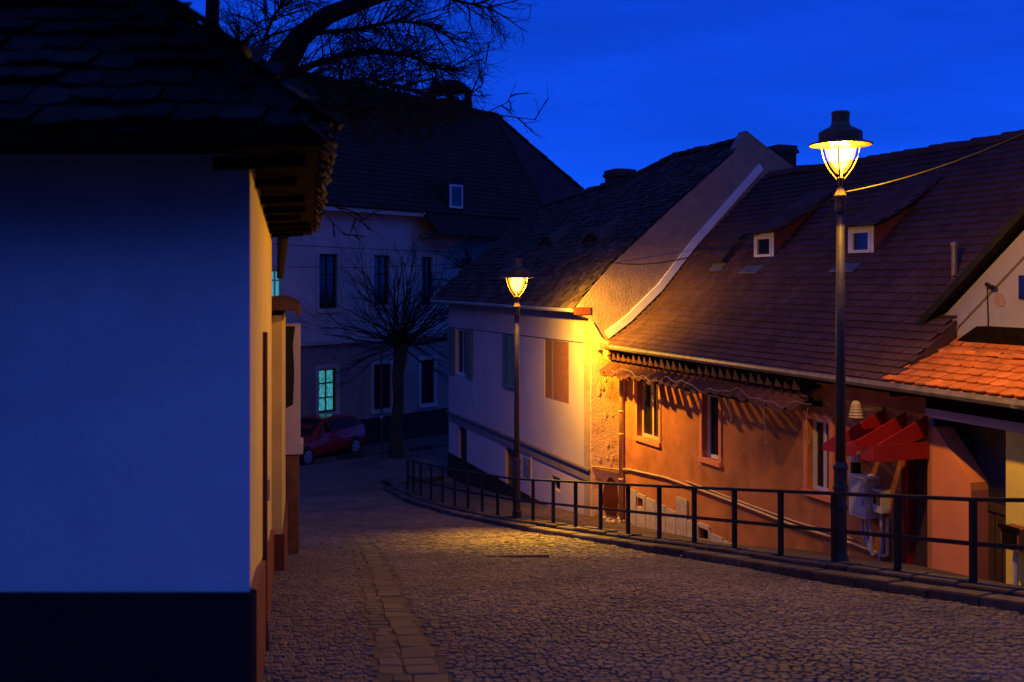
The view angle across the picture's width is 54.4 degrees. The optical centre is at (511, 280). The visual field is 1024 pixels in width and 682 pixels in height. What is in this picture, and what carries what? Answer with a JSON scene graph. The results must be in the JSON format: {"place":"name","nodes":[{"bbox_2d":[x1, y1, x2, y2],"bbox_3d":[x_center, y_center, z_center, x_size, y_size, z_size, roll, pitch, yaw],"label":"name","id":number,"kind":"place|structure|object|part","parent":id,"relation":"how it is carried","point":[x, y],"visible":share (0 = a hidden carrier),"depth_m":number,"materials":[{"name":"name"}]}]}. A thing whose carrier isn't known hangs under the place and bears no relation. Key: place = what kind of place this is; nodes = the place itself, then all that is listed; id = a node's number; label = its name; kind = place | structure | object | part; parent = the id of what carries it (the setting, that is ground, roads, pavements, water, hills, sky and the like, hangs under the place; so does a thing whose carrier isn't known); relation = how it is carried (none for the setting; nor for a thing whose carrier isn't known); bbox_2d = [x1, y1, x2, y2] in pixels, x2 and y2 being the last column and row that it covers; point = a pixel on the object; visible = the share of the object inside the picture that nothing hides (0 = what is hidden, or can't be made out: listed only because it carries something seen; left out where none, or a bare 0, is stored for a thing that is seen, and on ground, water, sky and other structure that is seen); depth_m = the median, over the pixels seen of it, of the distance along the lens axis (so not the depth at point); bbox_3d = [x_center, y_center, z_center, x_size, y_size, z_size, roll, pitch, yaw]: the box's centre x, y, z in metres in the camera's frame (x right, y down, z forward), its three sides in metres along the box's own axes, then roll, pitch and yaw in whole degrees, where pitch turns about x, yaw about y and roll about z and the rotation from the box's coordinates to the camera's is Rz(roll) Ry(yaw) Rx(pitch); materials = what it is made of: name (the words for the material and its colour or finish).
{"place":"outdoors","nodes":[
{"label":"outdoors","id":0,"kind":"place"},
{"bbox_2d":[314,433,448,458],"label":"pavement","id":1,"kind":"structure","parent":0,"point":[429,440],"depth_m":39.97,"materials":[{"name":"grey stone"}]},
{"bbox_2d":[472,497,672,533],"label":"bare earth","id":2,"kind":"structure","parent":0,"point":[563,514],"depth_m":21.95,"materials":[{"name":"brown soil"}]},
{"bbox_2d":[603,516,624,522],"bbox_3d":[2.189,5.237,21.847,0.587,0.086,0.482,0,0,0],"label":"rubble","id":3,"kind":"object","parent":2,"relation":"on","point":[613,520],"visible":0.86,"depth_m":21.74,"materials":[{"name":"beige stone"}]},
{"bbox_2d":[180,0,1023,188],"label":"sky","id":4,"kind":"structure","parent":0,"point":[634,84],"materials":[{"name":"blue"}]},
{"bbox_2d":[262,447,1023,681],"bbox_3d":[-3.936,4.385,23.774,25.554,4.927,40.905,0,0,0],"label":"road","id":5,"kind":"structure","parent":0,"point":[440,541],"depth_m":8.50,"materials":[{"name":"grey stone"}]},
{"bbox_2d":[299,414,366,464],"bbox_3d":[-7.197,5.710,36.107,2.040,1.540,4.260,0,0,30],"label":"parked car","id":6,"kind":"object","parent":5,"relation":"on","point":[322,434],"visible":0.7,"depth_m":35.87,"materials":[{"name":"paint"}]},
{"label":"side window","id":7,"kind":"part","parent":6,"relation":"part of","materials":[{"name":"black glass"}]},
{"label":"side window","id":8,"kind":"part","parent":6,"relation":"part of","materials":[{"name":"black glass"}]},
{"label":"side window","id":9,"kind":"part","parent":6,"relation":"part of","materials":[{"name":"black glass"}]},
{"bbox_2d":[205,0,553,247],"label":"bare tree","id":10,"kind":"object","parent":5,"relation":"on","point":[291,48],"visible":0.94,"depth_m":19.08,"materials":[{"name":"brown plant"}]},
{"bbox_2d":[286,197,480,457],"bbox_3d":[-3.434,1.578,36.334,9.441,10.207,8.852,0,0,0],"label":"pollard tree","id":11,"kind":"object","parent":5,"relation":"on","point":[401,339],"visible":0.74,"depth_m":36.24,"materials":[{"name":"brown plant"}]},
{"bbox_2d":[337,524,447,681],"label":"gutter slabs","id":12,"kind":"structure","parent":5,"relation":"on","point":[409,639],"depth_m":8.04,"materials":[{"name":"grey stone"}]},
{"bbox_2d":[421,209,493,307],"bbox_3d":[-1.654,1.936,37.649,3.628,9.385,2.645,0,0,0],"label":"slender tree","id":13,"kind":"object","parent":5,"relation":"on","point":[463,262],"visible":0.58,"depth_m":37.34,"materials":[{"name":"brown plant"}]},
{"bbox_2d":[485,554,548,557],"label":"drain slab","id":14,"kind":"structure","parent":5,"relation":"on","point":[518,555],"depth_m":13.61,"materials":[{"name":"grey stone"}]},
{"bbox_2d":[313,442,1023,613],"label":"kerb","id":15,"kind":"structure","parent":5,"relation":"on","point":[962,590],"depth_m":12.06,"materials":[{"name":"stone"}]},
{"bbox_2d":[381,477,1023,586],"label":"walkway","id":16,"kind":"structure","parent":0,"point":[460,498],"depth_m":21.29,"materials":[{"name":"grey stone"}]},
{"bbox_2d":[499,258,534,517],"bbox_3d":[0.102,2.253,20.620,0.731,5.448,0.731,0,0,0],"label":"street lamp","id":17,"kind":"object","parent":16,"relation":"on","point":[516,269],"visible":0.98,"depth_m":20.57,"materials":[{"name":"metal"}]},
{"bbox_2d":[407,459,1023,582],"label":"railing","id":18,"kind":"object","parent":16,"relation":"on","point":[973,543],"visible":0.78,"depth_m":12.80,"materials":[{"name":"metal"}]},
{"bbox_2d":[808,110,872,561],"bbox_3d":[3.795,0.715,11.500,0.720,5.365,0.720,0,0,0],"label":"street lamp","id":19,"kind":"object","parent":16,"relation":"on","point":[841,132],"visible":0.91,"depth_m":11.45,"materials":[{"name":"metal"}]},
{"bbox_2d":[614,198,834,264],"bbox_3d":[3.022,-0.651,16.841,0.022,0.661,10.787,0,0,-8],"label":"overhead cable","id":20,"kind":"object","parent":19,"relation":"attached to","point":[824,203],"visible":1,"depth_m":14.30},
{"bbox_2d":[845,133,1023,192],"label":"overhead cable","id":21,"kind":"object","parent":19,"relation":"attached to","point":[972,155],"visible":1,"depth_m":10.09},
{"bbox_3d":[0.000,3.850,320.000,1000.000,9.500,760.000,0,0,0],"label":"ground","id":22,"kind":"structure","parent":0,"visible":0},
{"bbox_2d":[0,0,342,681],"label":"house","id":23,"kind":"structure","parent":22,"relation":"on","point":[163,172],"depth_m":4.60,"materials":[{"name":"white paint"}]},
{"bbox_2d":[272,295,301,570],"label":"garden wall","id":24,"kind":"structure","parent":22,"relation":"on","point":[282,305],"depth_m":12.11,"materials":[{"name":"beige paint"}]},
{"bbox_2d":[286,323,302,554],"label":"gate pillar","id":25,"kind":"structure","parent":22,"relation":"on","point":[294,445],"depth_m":14.07,"materials":[{"name":"beige paint"}]},
{"bbox_2d":[272,72,583,444],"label":"house","id":26,"kind":"structure","parent":22,"relation":"on","point":[495,179],"depth_m":41.71,"materials":[{"name":"paint"}]},
{"bbox_2d":[272,265,285,295],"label":"window","id":27,"kind":"structure","parent":26,"relation":"in","point":[276,282],"depth_m":36.70,"materials":[{"name":"teal glass"}]},
{"bbox_2d":[315,364,339,414],"bbox_3d":[-7.136,4.219,38.341,0.220,1.994,1.173,0,0,40],"label":"window","id":28,"kind":"structure","parent":26,"relation":"in","point":[326,393],"depth_m":38.44,"materials":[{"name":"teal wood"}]},
{"bbox_2d":[316,249,341,312],"bbox_3d":[-7.109,0.016,38.373,0.220,2.423,1.216,0,0,40],"label":"window","id":29,"kind":"structure","parent":26,"relation":"in","point":[324,258],"depth_m":38.41,"materials":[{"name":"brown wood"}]},
{"bbox_2d":[272,263,462,267],"bbox_3d":[-4.277,-0.557,32.499,7.975,0.272,0.016,0,0,-22],"label":"overhead cable","id":30,"kind":"object","parent":26,"relation":"attached to","point":[361,267],"visible":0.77,"depth_m":32.18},
{"bbox_2d":[371,251,392,308],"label":"window","id":31,"kind":"structure","parent":26,"relation":"in","point":[375,265],"depth_m":40.55,"materials":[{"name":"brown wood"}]},
{"bbox_2d":[371,359,393,413],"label":"window","id":32,"kind":"structure","parent":26,"relation":"in","point":[375,387],"depth_m":40.52,"materials":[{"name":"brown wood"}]},
{"bbox_2d":[418,253,435,308],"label":"window","id":33,"kind":"structure","parent":26,"relation":"in","point":[420,256],"depth_m":42.48,"materials":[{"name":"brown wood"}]},
{"bbox_2d":[418,355,437,407],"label":"window","id":34,"kind":"structure","parent":26,"relation":"in","point":[424,375],"depth_m":42.48,"materials":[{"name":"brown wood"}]},
{"bbox_2d":[458,254,472,270],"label":"window","id":35,"kind":"structure","parent":26,"relation":"in","point":[460,255],"depth_m":44.09,"materials":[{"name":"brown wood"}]},
{"bbox_2d":[429,131,798,520],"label":"plastered house","id":36,"kind":"structure","parent":22,"relation":"on","point":[570,249],"depth_m":24.53,"materials":[{"name":"white paint"}]},
{"bbox_2d":[295,245,482,252],"bbox_3d":[-3.857,-1.032,31.499,8.278,0.244,0.018,0,0,-21],"label":"overhead cable","id":37,"kind":"object","parent":36,"relation":"attached to","point":[388,249],"visible":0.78,"depth_m":31.45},
{"bbox_2d":[448,327,471,378],"bbox_3d":[-1.556,2.196,30.735,0.190,1.460,2.306,0,0,-21],"label":"window","id":38,"kind":"structure","parent":36,"relation":"in","point":[464,338],"depth_m":30.96,"materials":[{"name":"grey glass"}]},
{"bbox_2d":[461,427,466,460],"bbox_3d":[-1.409,5.850,30.617,0.060,2.700,0.847,0,0,-21],"label":"door","id":39,"kind":"structure","parent":36,"relation":"in","point":[463,431],"depth_m":30.81,"materials":[{"name":"brown wood"}]},
{"bbox_2d":[502,334,514,388],"bbox_3d":[0.014,2.148,26.613,0.190,1.425,1.097,0,0,-21],"label":"window","id":40,"kind":"structure","parent":36,"relation":"in","point":[507,339],"depth_m":26.63,"materials":[{"name":"grey glass"}]},
{"bbox_2d":[508,448,513,485],"bbox_3d":[0.092,5.750,26.675,0.060,2.500,0.931,0,0,-21],"label":"door","id":41,"kind":"structure","parent":36,"relation":"in","point":[510,452],"depth_m":27.03,"materials":[{"name":"brown wood"}]},
{"bbox_2d":[454,327,590,343],"bbox_3d":[-0.129,1.427,26.875,0.013,0.102,10.525,0,0,-21],"label":"wall cable","id":42,"kind":"object","parent":36,"relation":"attached to","point":[524,335],"depth_m":25.68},
{"bbox_2d":[545,339,568,403],"bbox_3d":[1.076,2.146,23.811,0.060,1.437,1.422,0,0,-21],"label":"window","id":43,"kind":"structure","parent":36,"relation":"in","point":[556,352],"depth_m":23.78,"materials":[{"name":"paint"}]},
{"bbox_2d":[591,129,1023,567],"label":"orange house","id":44,"kind":"structure","parent":22,"relation":"on","point":[754,318],"depth_m":17.40,"materials":[{"name":"paint"}]},
{"bbox_2d":[633,380,660,447],"bbox_3d":[2.927,2.708,21.019,0.230,1.439,1.109,0,0,-21],"label":"window","id":45,"kind":"structure","parent":44,"relation":"in","point":[651,394],"depth_m":21.21,"materials":[{"name":"brown wood"}]},
{"bbox_2d":[697,393,721,467],"bbox_3d":[3.793,2.744,18.745,0.230,1.400,0.757,0,0,-21],"label":"window","id":46,"kind":"structure","parent":44,"relation":"in","point":[714,403],"depth_m":18.90,"materials":[{"name":"brown glass"}]},
{"bbox_2d":[613,369,810,444],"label":"string lights","id":47,"kind":"object","parent":44,"relation":"attached to","point":[729,398],"visible":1,"depth_m":16.50},
{"bbox_2d":[801,411,833,502],"bbox_3d":[4.913,2.780,15.806,0.230,1.330,0.726,0,0,-21],"label":"window","id":48,"kind":"structure","parent":44,"relation":"in","point":[823,426],"depth_m":15.94,"materials":[{"name":"white glass"}]},
{"bbox_2d":[849,454,863,473],"bbox_3d":[5.120,2.724,14.771,0.224,0.310,0.180,0,0,0],"label":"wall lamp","id":49,"kind":"object","parent":44,"relation":"attached to","point":[855,464],"visible":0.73,"depth_m":14.71,"materials":[{"name":"black metal"}]},
{"bbox_2d":[847,472,880,555],"bbox_3d":[5.158,3.428,14.597,0.287,1.165,0.407,0,0,-21],"label":"meter cabinet","id":50,"kind":"object","parent":44,"relation":"attached to","point":[862,507],"visible":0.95,"depth_m":14.49,"materials":[{"name":"metal"}]},
{"bbox_3d":[5.037,3.167,14.551,0.028,0.484,0.307,0,0,-21],"label":"door","id":51,"kind":"part","parent":50,"relation":"part of","materials":[{"name":"grey metal"}]},
{"bbox_2d":[849,401,885,418],"bbox_3d":[4.996,1.795,13.952,0.596,0.240,0.193,0,0,-15],"label":"wall lamp","id":52,"kind":"object","parent":44,"relation":"attached to","point":[856,410],"visible":1,"depth_m":13.85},
{"bbox_2d":[873,487,889,560],"bbox_3d":[5.312,3.570,14.357,0.168,1.138,0.212,0,0,-21],"label":"meter cabinet","id":53,"kind":"object","parent":44,"relation":"attached to","point":[881,506],"visible":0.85,"depth_m":14.31,"materials":[{"name":"grey metal"}]},
{"bbox_2d":[904,442,927,566],"bbox_3d":[5.718,3.325,13.903,0.140,2.150,0.502,0,0,-21],"label":"door","id":54,"kind":"structure","parent":44,"relation":"in","point":[916,470],"depth_m":14.03,"materials":[{"name":"brown wood"}]},
{"bbox_2d":[877,204,1023,585],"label":"gable house","id":55,"kind":"structure","parent":22,"relation":"on","point":[977,451],"depth_m":13.23,"materials":[{"name":"orange paint"}]},
{"bbox_2d":[1018,275,1023,298],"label":"attic window","id":56,"kind":"structure","parent":55,"relation":"in","point":[1020,277],"depth_m":13.11,"materials":[{"name":"blue glass"}]},
{"bbox_2d":[998,523,1023,585],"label":"table","id":57,"kind":"object","parent":22,"relation":"on","point":[1012,533],"visible":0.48,"depth_m":12.11,"materials":[{"name":"brown wood"}]}
]}

